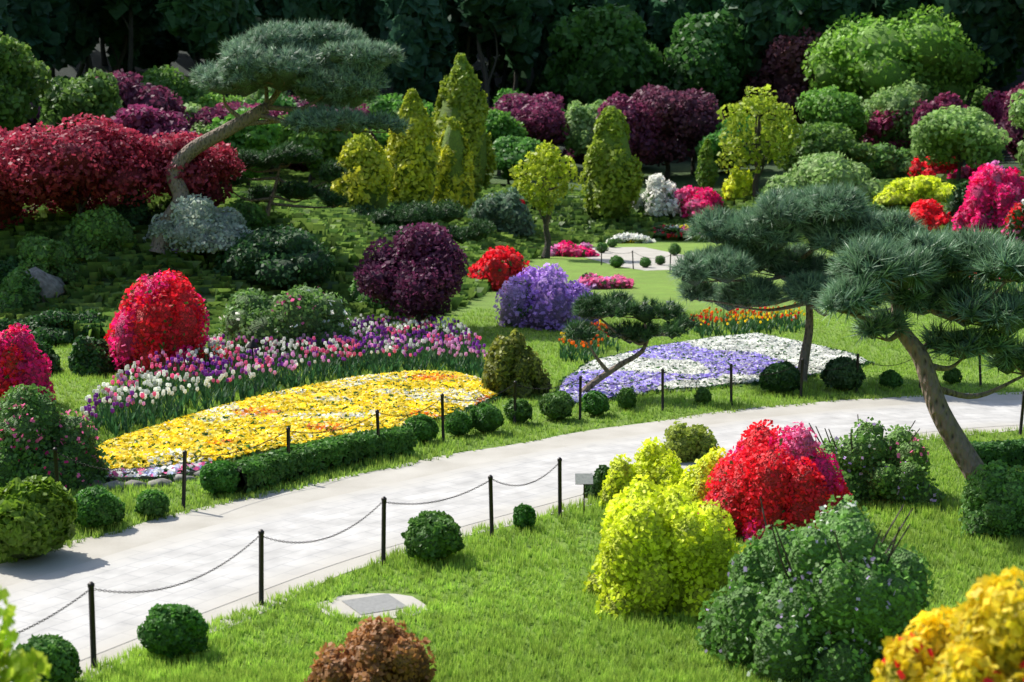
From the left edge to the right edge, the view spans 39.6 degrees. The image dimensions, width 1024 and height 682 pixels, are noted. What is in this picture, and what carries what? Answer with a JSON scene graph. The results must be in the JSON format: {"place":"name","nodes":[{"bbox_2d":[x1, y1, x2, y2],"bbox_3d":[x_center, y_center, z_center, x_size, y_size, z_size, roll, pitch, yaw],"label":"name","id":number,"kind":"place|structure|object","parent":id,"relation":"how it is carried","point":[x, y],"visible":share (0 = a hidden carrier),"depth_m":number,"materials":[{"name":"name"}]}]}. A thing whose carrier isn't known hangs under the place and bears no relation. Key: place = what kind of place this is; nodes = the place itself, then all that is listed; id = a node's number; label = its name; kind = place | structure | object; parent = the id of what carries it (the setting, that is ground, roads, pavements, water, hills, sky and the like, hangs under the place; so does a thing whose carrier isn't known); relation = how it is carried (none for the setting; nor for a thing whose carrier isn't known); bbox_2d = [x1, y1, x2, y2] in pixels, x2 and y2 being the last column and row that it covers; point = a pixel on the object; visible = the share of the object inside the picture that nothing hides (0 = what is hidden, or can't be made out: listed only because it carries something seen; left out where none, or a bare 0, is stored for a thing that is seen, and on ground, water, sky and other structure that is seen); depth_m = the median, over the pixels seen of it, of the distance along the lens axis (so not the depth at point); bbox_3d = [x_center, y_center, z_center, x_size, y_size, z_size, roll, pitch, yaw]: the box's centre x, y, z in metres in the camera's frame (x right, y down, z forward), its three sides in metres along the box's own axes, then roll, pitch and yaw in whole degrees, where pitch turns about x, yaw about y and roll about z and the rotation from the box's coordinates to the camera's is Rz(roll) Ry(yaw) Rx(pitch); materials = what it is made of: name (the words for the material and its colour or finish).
{"place":"outdoors","nodes":[
{"label":"outdoors","id":0,"kind":"place"},
{"bbox_2d":[0,400,1023,668],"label":"path paving","id":1,"kind":"structure","parent":0,"point":[166,564],"depth_m":21.42,"materials":[{"name":"stone"}]},
{"bbox_2d":[0,38,1023,681],"bbox_3d":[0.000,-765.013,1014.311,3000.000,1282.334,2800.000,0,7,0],"label":"ground","id":2,"kind":"structure","parent":0,"point":[650,284],"depth_m":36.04,"materials":[{"name":"green plant"}]},
{"bbox_2d":[0,265,42,313],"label":"green shrub","id":3,"kind":"object","parent":2,"relation":"on","point":[19,289],"visible":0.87,"depth_m":46.20,"materials":[{"name":"green plant"}]},
{"bbox_2d":[0,585,51,681],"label":"yellow green shrub","id":4,"kind":"object","parent":2,"relation":"on","point":[17,665],"visible":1,"depth_m":8.59,"materials":[{"name":"green plant"}]},
{"bbox_2d":[0,31,53,131],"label":"bank tree","id":5,"kind":"object","parent":2,"relation":"on","point":[24,77],"visible":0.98,"depth_m":76.63,"materials":[{"name":"green plant"}]},
{"bbox_2d":[0,323,55,401],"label":"pink azalea","id":6,"kind":"object","parent":2,"relation":"on","point":[22,361],"visible":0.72,"depth_m":32.26,"materials":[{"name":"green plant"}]},
{"bbox_2d":[6,0,69,126],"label":"forest pine","id":7,"kind":"object","parent":2,"relation":"on","point":[39,30],"visible":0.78,"depth_m":114.64,"materials":[{"name":"green plant"}]},
{"bbox_2d":[10,633,82,681],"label":"box ball","id":8,"kind":"object","parent":2,"relation":"on","point":[61,654],"visible":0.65,"depth_m":14.74,"materials":[{"name":"green plant"}]},
{"bbox_2d":[15,232,85,281],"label":"shrub","id":9,"kind":"object","parent":2,"relation":"on","point":[49,256],"visible":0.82,"depth_m":48.09,"materials":[{"name":"green plant"}]},
{"bbox_2d":[0,308,106,345],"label":"dark hedge","id":10,"kind":"object","parent":2,"relation":"on","point":[51,324],"visible":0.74,"depth_m":44.04,"materials":[{"name":"green plant"}]},
{"bbox_2d":[0,383,109,493],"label":"flowering shrub","id":11,"kind":"object","parent":2,"relation":"on","point":[36,427],"visible":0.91,"depth_m":24.19,"materials":[{"name":"green plant"}]},
{"bbox_2d":[50,0,103,71],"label":"tree","id":12,"kind":"object","parent":2,"relation":"on","point":[81,36],"visible":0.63,"depth_m":129.07,"materials":[{"name":"green plant"}]},
{"bbox_2d":[37,67,122,131],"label":"bank tree","id":13,"kind":"object","parent":2,"relation":"on","point":[90,94],"visible":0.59,"depth_m":82.40,"materials":[{"name":"green plant"}]},
{"bbox_2d":[0,113,168,217],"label":"red maple","id":14,"kind":"object","parent":2,"relation":"on","point":[80,166],"visible":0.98,"depth_m":49.66,"materials":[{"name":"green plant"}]},
{"bbox_2d":[68,335,124,377],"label":"dark hedge","id":15,"kind":"object","parent":2,"relation":"on","point":[88,356],"visible":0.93,"depth_m":37.55,"materials":[{"name":"green plant"}]},
{"bbox_2d":[57,203,138,260],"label":"shrub","id":16,"kind":"object","parent":2,"relation":"on","point":[95,233],"visible":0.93,"depth_m":49.32,"materials":[{"name":"green plant"}]},
{"bbox_2d":[73,485,124,527],"bbox_3d":[-6.337,2.529,21.789,0.880,0.678,0.826,0,7,0],"label":"box ball","id":17,"kind":"object","parent":2,"relation":"on","point":[98,506],"visible":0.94,"depth_m":21.54,"materials":[{"name":"green plant"}]},
{"bbox_2d":[99,2,164,70],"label":"tree","id":18,"kind":"object","parent":2,"relation":"on","point":[115,32],"visible":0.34,"depth_m":136.24,"materials":[{"name":"green plant"}]},
{"bbox_2d":[100,0,164,76],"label":"tree","id":19,"kind":"object","parent":2,"relation":"on","point":[145,16],"visible":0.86,"depth_m":127.23,"materials":[{"name":"green plant"}]},
{"bbox_2d":[95,68,191,129],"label":"bank tree","id":20,"kind":"object","parent":2,"relation":"on","point":[132,91],"visible":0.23,"depth_m":93.34,"materials":[{"name":"purple plant"}]},
{"bbox_2d":[109,103,197,139],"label":"bank tree","id":21,"kind":"object","parent":2,"relation":"on","point":[143,119],"visible":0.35,"depth_m":76.89,"materials":[{"name":"purple plant"}]},
{"bbox_2d":[104,268,233,377],"bbox_3d":[-9.307,-0.518,38.493,3.626,2.937,3.143,0,7,0],"label":"red azalea","id":22,"kind":"object","parent":2,"relation":"on","point":[165,312],"visible":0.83,"depth_m":37.49,"materials":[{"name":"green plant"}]},
{"bbox_2d":[137,603,208,658],"bbox_3d":[-3.816,3.257,16.047,0.813,0.636,0.774,0,7,0],"label":"box ball","id":23,"kind":"object","parent":2,"relation":"on","point":[170,630],"visible":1,"depth_m":15.83,"materials":[{"name":"green plant"}]},
{"bbox_2d":[140,65,216,106],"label":"bank tree","id":24,"kind":"object","parent":2,"relation":"on","point":[187,91],"visible":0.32,"depth_m":116.23,"materials":[{"name":"green plant"}]},
{"bbox_2d":[133,131,245,206],"bbox_3d":[-12.049,-6.077,51.932,4.481,3.221,3.687,0,7,0],"label":"red maple","id":25,"kind":"object","parent":2,"relation":"on","point":[206,172],"visible":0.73,"depth_m":51.09,"materials":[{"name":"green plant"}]},
{"bbox_2d":[142,193,253,253],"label":"silver shrub","id":26,"kind":"object","parent":2,"relation":"on","point":[198,224],"visible":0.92,"depth_m":49.52,"materials":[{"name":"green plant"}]},
{"bbox_2d":[155,0,261,66],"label":"forest pine","id":27,"kind":"object","parent":2,"relation":"on","point":[203,28],"visible":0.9,"depth_m":121.20,"materials":[{"name":"green plant"}]},
{"bbox_2d":[198,459,240,494],"bbox_3d":[-4.939,2.301,24.005,0.744,0.602,0.784,0,7,0],"label":"box ball","id":28,"kind":"object","parent":2,"relation":"on","point":[221,476],"visible":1,"depth_m":23.75,"materials":[{"name":"green plant"}]},
{"bbox_2d":[206,106,282,186],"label":"bank tree","id":29,"kind":"object","parent":2,"relation":"on","point":[261,137],"visible":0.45,"depth_m":82.32,"materials":[{"name":"green plant"}]},
{"bbox_2d":[210,223,335,289],"bbox_3d":[-8.554,-3.075,50.424,4.476,2.184,5.184,0,7,0],"label":"shrub","id":30,"kind":"object","parent":2,"relation":"on","point":[270,256],"visible":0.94,"depth_m":48.83,"materials":[{"name":"green plant"}]},
{"bbox_2d":[149,16,412,254],"bbox_3d":[-8.322,-7.246,50.371,9.111,8.564,5.448,-3,8,-21],"label":"bent pine","id":31,"kind":"object","parent":2,"relation":"on","point":[280,57],"visible":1,"depth_m":49.52,"materials":[{"name":"green plant"}]},
{"bbox_2d":[5,457,561,667],"bbox_3d":[-2.715,2.834,18.069,0.613,0.973,11.170,5,9,36],"label":"chain fence","id":32,"kind":"object","parent":2,"relation":"on","point":[91,598],"visible":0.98,"depth_m":17.92,"materials":[{"name":"metal"}]},
{"bbox_2d":[80,313,487,442],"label":"tulips","id":33,"kind":"object","parent":2,"relation":"on","point":[384,347],"visible":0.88,"depth_m":36.57,"materials":[{"name":"multicoloured plant"}]},
{"bbox_2d":[219,141,349,227],"bbox_3d":[-8.843,-5.943,54.048,5.794,3.463,2.747,1,7,7],"label":"pine tree","id":34,"kind":"object","parent":2,"relation":"on","point":[289,153],"depth_m":53.55,"materials":[{"name":"green plant"}]},
{"bbox_2d":[206,282,367,362],"bbox_3d":[-6.622,-0.594,41.753,5.015,2.256,4.341,0,7,0],"label":"green shrub","id":35,"kind":"object","parent":2,"relation":"on","point":[296,312],"visible":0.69,"depth_m":40.50,"materials":[{"name":"green plant"}]},
{"bbox_2d":[97,370,502,469],"bbox_3d":[-4.226,1.573,31.358,5.439,0.358,13.465,4,8,28],"label":"yellow flower bed","id":36,"kind":"object","parent":2,"relation":"on","point":[252,421],"visible":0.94,"depth_m":30.24,"materials":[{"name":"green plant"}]},
{"bbox_2d":[277,111,352,182],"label":"bank tree","id":37,"kind":"object","parent":2,"relation":"on","point":[330,144],"visible":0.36,"depth_m":93.77,"materials":[{"name":"green plant"}]},
{"bbox_2d":[290,0,354,68],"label":"tree","id":38,"kind":"object","parent":2,"relation":"on","point":[340,11],"visible":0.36,"depth_m":140.70,"materials":[{"name":"green plant"}]},
{"bbox_2d":[230,425,417,493],"bbox_3d":[-3.472,2.110,25.818,0.954,0.618,4.565,5,9,37],"label":"hedge","id":39,"kind":"object","parent":2,"relation":"on","point":[261,471],"visible":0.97,"depth_m":25.60,"materials":[{"name":"green plant"}]},
{"bbox_2d":[331,128,393,210],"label":"shrub","id":40,"kind":"object","parent":2,"relation":"on","point":[368,179],"visible":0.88,"depth_m":71.31,"materials":[{"name":"yellow plant"}]},
{"bbox_2d":[310,593,426,617],"bbox_3d":[-1.805,3.327,17.934,1.508,0.008,1.023,0,7,0],"label":"drain cover","id":41,"kind":"object","parent":2,"relation":"on","point":[373,604],"visible":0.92,"depth_m":17.98,"materials":[{"name":"concrete"}]},
{"bbox_2d":[304,615,437,681],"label":"brown shrub","id":42,"kind":"object","parent":2,"relation":"on","point":[378,649],"visible":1,"depth_m":14.45,"materials":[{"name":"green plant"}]},
{"bbox_2d":[353,221,468,327],"bbox_3d":[-3.276,-1.977,45.709,3.834,3.748,4.085,0,7,0],"label":"dark maple","id":43,"kind":"object","parent":2,"relation":"on","point":[414,270],"visible":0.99,"depth_m":44.79,"materials":[{"name":"purple plant"}]},
{"bbox_2d":[383,88,439,205],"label":"conifer","id":44,"kind":"object","parent":2,"relation":"on","point":[413,159],"visible":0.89,"depth_m":83.24,"materials":[{"name":"yellow plant"}]},
{"bbox_2d":[378,0,456,104],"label":"forest pine","id":45,"kind":"object","parent":2,"relation":"on","point":[419,32],"visible":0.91,"depth_m":134.38,"materials":[{"name":"green plant"}]},
{"bbox_2d":[350,198,497,244],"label":"shrub","id":46,"kind":"object","parent":2,"relation":"on","point":[393,218],"visible":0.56,"depth_m":69.33,"materials":[{"name":"green plant"}]},
{"bbox_2d":[401,510,464,561],"bbox_3d":[-1.109,2.728,19.943,0.873,0.739,0.868,-1,7,-12],"label":"box ball","id":47,"kind":"object","parent":2,"relation":"on","point":[430,535],"visible":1,"depth_m":19.68,"materials":[{"name":"green plant"}]},
{"bbox_2d":[431,116,475,219],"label":"conifer","id":48,"kind":"object","parent":2,"relation":"on","point":[456,180],"visible":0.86,"depth_m":88.11,"materials":[{"name":"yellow plant"}]},
{"bbox_2d":[430,53,497,201],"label":"conifer","id":49,"kind":"object","parent":2,"relation":"on","point":[461,98],"visible":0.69,"depth_m":97.69,"materials":[{"name":"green plant"}]},
{"bbox_2d":[460,0,532,106],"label":"forest pine","id":50,"kind":"object","parent":2,"relation":"on","point":[507,21],"visible":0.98,"depth_m":140.25,"materials":[{"name":"green plant"}]},
{"bbox_2d":[467,245,530,291],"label":"red azalea","id":51,"kind":"object","parent":2,"relation":"on","point":[497,267],"visible":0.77,"depth_m":61.38,"materials":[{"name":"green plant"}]},
{"bbox_2d":[467,187,536,237],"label":"shrub","id":52,"kind":"object","parent":2,"relation":"on","point":[508,212],"visible":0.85,"depth_m":90.98,"materials":[{"name":"green plant"}]},
{"bbox_2d":[0,168,1023,343],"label":"rough grass","id":53,"kind":"structure","parent":2,"relation":"on","point":[345,235],"depth_m":53.62,"materials":[{"name":"green plant"}]},
{"bbox_2d":[0,392,1023,681],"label":"path edging","id":54,"kind":"object","parent":2,"relation":"on","point":[94,548],"visible":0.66,"depth_m":23.49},
{"bbox_2d":[0,475,77,560],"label":"box ball","id":55,"kind":"object","parent":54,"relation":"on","point":[38,516],"visible":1,"depth_m":19.71,"materials":[{"name":"green plant"}]},
{"bbox_2d":[481,328,551,398],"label":"bush","id":56,"kind":"object","parent":2,"relation":"on","point":[510,359],"visible":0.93,"depth_m":34.08,"materials":[{"name":"green plant"}]},
{"bbox_2d":[53,353,981,509],"bbox_3d":[1.790,1.380,29.908,22.980,0.974,2.839,-5,9,-37],"label":"chain fence","id":57,"kind":"object","parent":2,"relation":"on","point":[185,454],"visible":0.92,"depth_m":28.69,"materials":[{"name":"metal"}]},
{"bbox_2d":[491,135,559,184],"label":"bank tree","id":58,"kind":"object","parent":2,"relation":"on","point":[509,151],"visible":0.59,"depth_m":110.50,"materials":[{"name":"green plant"}]},
{"bbox_2d":[500,0,552,91],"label":"tree","id":59,"kind":"object","parent":2,"relation":"on","point":[520,56],"visible":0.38,"depth_m":146.02,"materials":[{"name":"green plant"}]},
{"bbox_2d":[488,92,568,147],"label":"purple maple","id":60,"kind":"object","parent":2,"relation":"on","point":[542,119],"visible":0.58,"depth_m":120.94,"materials":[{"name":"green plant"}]},
{"bbox_2d":[496,0,570,93],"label":"forest pine","id":61,"kind":"object","parent":2,"relation":"on","point":[557,9],"visible":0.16,"depth_m":157.14,"materials":[{"name":"green plant"}]},
{"bbox_2d":[509,140,579,257],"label":"young yellow tree","id":62,"kind":"object","parent":2,"relation":"on","point":[547,167],"visible":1,"depth_m":81.96,"materials":[{"name":"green plant"}]},
{"bbox_2d":[493,263,598,330],"bbox_3d":[1.333,-1.517,48.835,3.463,2.318,3.101,5,8,34],"label":"flowering bush","id":63,"kind":"object","parent":2,"relation":"on","point":[542,298],"visible":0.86,"depth_m":48.07,"materials":[{"name":"purple plant"}]},
{"bbox_2d":[561,99,606,175],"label":"pale green tree","id":64,"kind":"object","parent":2,"relation":"on","point":[580,120],"visible":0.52,"depth_m":121.13,"materials":[{"name":"green plant"}]},
{"bbox_2d":[537,2,664,110],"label":"forest tree","id":65,"kind":"object","parent":2,"relation":"on","point":[607,47],"visible":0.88,"depth_m":138.43,"materials":[{"name":"green plant"}]},
{"bbox_2d":[579,106,643,219],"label":"conifer","id":66,"kind":"object","parent":2,"relation":"on","point":[612,169],"visible":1,"depth_m":102.31,"materials":[{"name":"green plant"}]},
{"bbox_2d":[596,91,661,165],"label":"bank tree","id":67,"kind":"object","parent":2,"relation":"on","point":[640,120],"visible":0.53,"depth_m":116.97,"materials":[{"name":"purple plant"}]},
{"bbox_2d":[561,288,704,391],"bbox_3d":[2.803,0.090,33.917,3.474,2.738,2.323,0,7,0],"label":"leaning pine","id":68,"kind":"object","parent":2,"relation":"on","point":[594,306],"visible":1,"depth_m":33.73,"materials":[{"name":"green plant"}]},
{"bbox_2d":[598,436,685,507],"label":"bush","id":69,"kind":"object","parent":2,"relation":"on","point":[658,464],"visible":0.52,"depth_m":22.88,"materials":[{"name":"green plant"}]},
{"bbox_2d":[632,173,681,216],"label":"flowering bush","id":70,"kind":"object","parent":2,"relation":"on","point":[658,197],"visible":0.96,"depth_m":105.59,"materials":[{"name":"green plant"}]},
{"bbox_2d":[583,474,745,621],"bbox_3d":[2.045,2.539,18.004,2.285,1.746,1.779,0,7,0],"label":"bush","id":71,"kind":"object","parent":2,"relation":"on","point":[669,548],"visible":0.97,"depth_m":17.44,"materials":[{"name":"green plant"}]},
{"bbox_2d":[629,83,724,177],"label":"purple maple","id":72,"kind":"object","parent":2,"relation":"on","point":[690,116],"visible":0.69,"depth_m":118.83,"materials":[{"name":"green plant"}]},
{"bbox_2d":[646,0,729,53],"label":"tree","id":73,"kind":"object","parent":2,"relation":"on","point":[666,15],"visible":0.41,"depth_m":151.63,"materials":[{"name":"green plant"}]},
{"bbox_2d":[661,420,718,462],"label":"yellow green shrub","id":74,"kind":"object","parent":2,"relation":"on","point":[694,442],"visible":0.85,"depth_m":26.56,"materials":[{"name":"green plant"}]},
{"bbox_2d":[676,445,726,506],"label":"bush","id":75,"kind":"object","parent":2,"relation":"on","point":[696,479],"visible":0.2,"depth_m":22.13,"materials":[{"name":"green plant"}]},
{"bbox_2d":[649,9,758,105],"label":"forest tree","id":76,"kind":"object","parent":2,"relation":"on","point":[712,54],"visible":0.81,"depth_m":136.72,"materials":[{"name":"green plant"}]},
{"bbox_2d":[553,332,874,404],"bbox_3d":[5.145,0.655,39.045,6.764,0.337,14.484,6,9,42],"label":"flower bed","id":77,"kind":"object","parent":2,"relation":"on","point":[755,353],"visible":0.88,"depth_m":38.64,"materials":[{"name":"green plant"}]},
{"bbox_2d":[686,302,805,338],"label":"yellow tulips","id":78,"kind":"object","parent":2,"relation":"on","point":[766,323],"visible":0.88,"depth_m":47.34,"materials":[{"name":"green plant"}]},
{"bbox_2d":[715,84,803,199],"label":"tall yellow tree","id":79,"kind":"object","parent":2,"relation":"on","point":[769,138],"visible":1,"depth_m":104.81,"materials":[{"name":"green plant"}]},
{"bbox_2d":[721,0,809,119],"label":"tree","id":80,"kind":"object","parent":2,"relation":"on","point":[763,22],"visible":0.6,"depth_m":138.89,"materials":[{"name":"green plant"}]},
{"bbox_2d":[697,419,851,543],"bbox_3d":[3.935,2.079,21.452,2.424,1.818,2.045,0,7,0],"label":"red azalea","id":81,"kind":"object","parent":2,"relation":"on","point":[789,476],"visible":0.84,"depth_m":20.86,"materials":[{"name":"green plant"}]},
{"bbox_2d":[741,26,822,130],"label":"purple maple","id":82,"kind":"object","parent":2,"relation":"on","point":[781,71],"visible":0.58,"depth_m":137.52,"materials":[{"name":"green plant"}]},
{"bbox_2d":[665,179,931,381],"bbox_3d":[7.617,-1.581,36.722,7.579,5.310,4.400,0,7,0],"label":"pine","id":83,"kind":"object","parent":2,"relation":"on","point":[758,238],"visible":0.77,"depth_m":35.85,"materials":[{"name":"green plant"}]},
{"bbox_2d":[695,494,934,681],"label":"bush","id":84,"kind":"object","parent":2,"relation":"on","point":[839,594],"visible":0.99,"depth_m":15.28,"materials":[{"name":"green plant"}]},
{"bbox_2d":[758,151,887,203],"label":"bush","id":85,"kind":"object","parent":2,"relation":"on","point":[820,168],"visible":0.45,"depth_m":97.41,"materials":[{"name":"green plant"}]},
{"bbox_2d":[790,0,861,40],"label":"tree","id":86,"kind":"object","parent":2,"relation":"on","point":[818,15],"visible":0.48,"depth_m":136.70,"materials":[{"name":"green plant"}]},
{"bbox_2d":[775,121,878,172],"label":"bank tree","id":87,"kind":"object","parent":2,"relation":"on","point":[824,137],"visible":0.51,"depth_m":110.58,"materials":[{"name":"green plant"}]},
{"bbox_2d":[794,85,869,142],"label":"bank tree","id":88,"kind":"object","parent":2,"relation":"on","point":[824,104],"visible":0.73,"depth_m":121.11,"materials":[{"name":"green plant"}]},
{"bbox_2d":[820,356,866,390],"bbox_3d":[8.159,0.807,35.023,1.115,0.874,1.031,0,7,0],"label":"box ball","id":89,"kind":"object","parent":2,"relation":"on","point":[847,377],"visible":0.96,"depth_m":34.70,"materials":[{"name":"green plant"}]},
{"bbox_2d":[809,414,945,507],"bbox_3d":[5.978,1.968,23.827,2.491,1.457,2.042,0,7,0],"label":"green shrub","id":90,"kind":"object","parent":2,"relation":"on","point":[874,464],"visible":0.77,"depth_m":23.26,"materials":[{"name":"green plant"}]},
{"bbox_2d":[858,142,919,179],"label":"green shrub","id":91,"kind":"object","parent":2,"relation":"on","point":[887,163],"visible":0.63,"depth_m":112.42,"materials":[{"name":"green plant"}]},
{"bbox_2d":[860,78,928,148],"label":"bank tree","id":92,"kind":"object","parent":2,"relation":"on","point":[901,99],"visible":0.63,"depth_m":123.29,"materials":[{"name":"green plant"}]},
{"bbox_2d":[800,3,996,104],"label":"green tree","id":93,"kind":"object","parent":2,"relation":"on","point":[865,58],"visible":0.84,"depth_m":130.70,"materials":[{"name":"green plant"}]},
{"bbox_2d":[873,175,956,205],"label":"yellow shrub","id":94,"kind":"object","parent":2,"relation":"on","point":[915,189],"visible":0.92,"depth_m":93.05,"materials":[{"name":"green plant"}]},
{"bbox_2d":[812,220,1023,480],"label":"pine","id":95,"kind":"object","parent":2,"relation":"on","point":[915,273],"visible":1,"depth_m":22.48,"materials":[{"name":"green plant"}]},
{"bbox_2d":[871,565,1023,681],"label":"yellow flowering bush","id":96,"kind":"object","parent":2,"relation":"on","point":[972,639],"visible":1,"depth_m":8.73,"materials":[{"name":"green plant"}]},
{"bbox_2d":[908,105,1012,180],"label":"bank tree","id":97,"kind":"object","parent":2,"relation":"on","point":[942,136],"visible":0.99,"depth_m":98.91,"materials":[{"name":"green plant"}]},
{"bbox_2d":[934,0,1017,106],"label":"tree","id":98,"kind":"object","parent":2,"relation":"on","point":[980,27],"visible":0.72,"depth_m":134.28,"materials":[{"name":"green plant"}]},
{"bbox_2d":[951,160,1023,231],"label":"magenta azalea","id":99,"kind":"object","parent":2,"relation":"on","point":[993,195],"visible":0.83,"depth_m":77.34,"materials":[{"name":"pink plant"}]},
{"bbox_2d":[958,459,1023,540],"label":"green shrub","id":100,"kind":"object","parent":2,"relation":"on","point":[992,499],"visible":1,"depth_m":21.11,"materials":[{"name":"green plant"}]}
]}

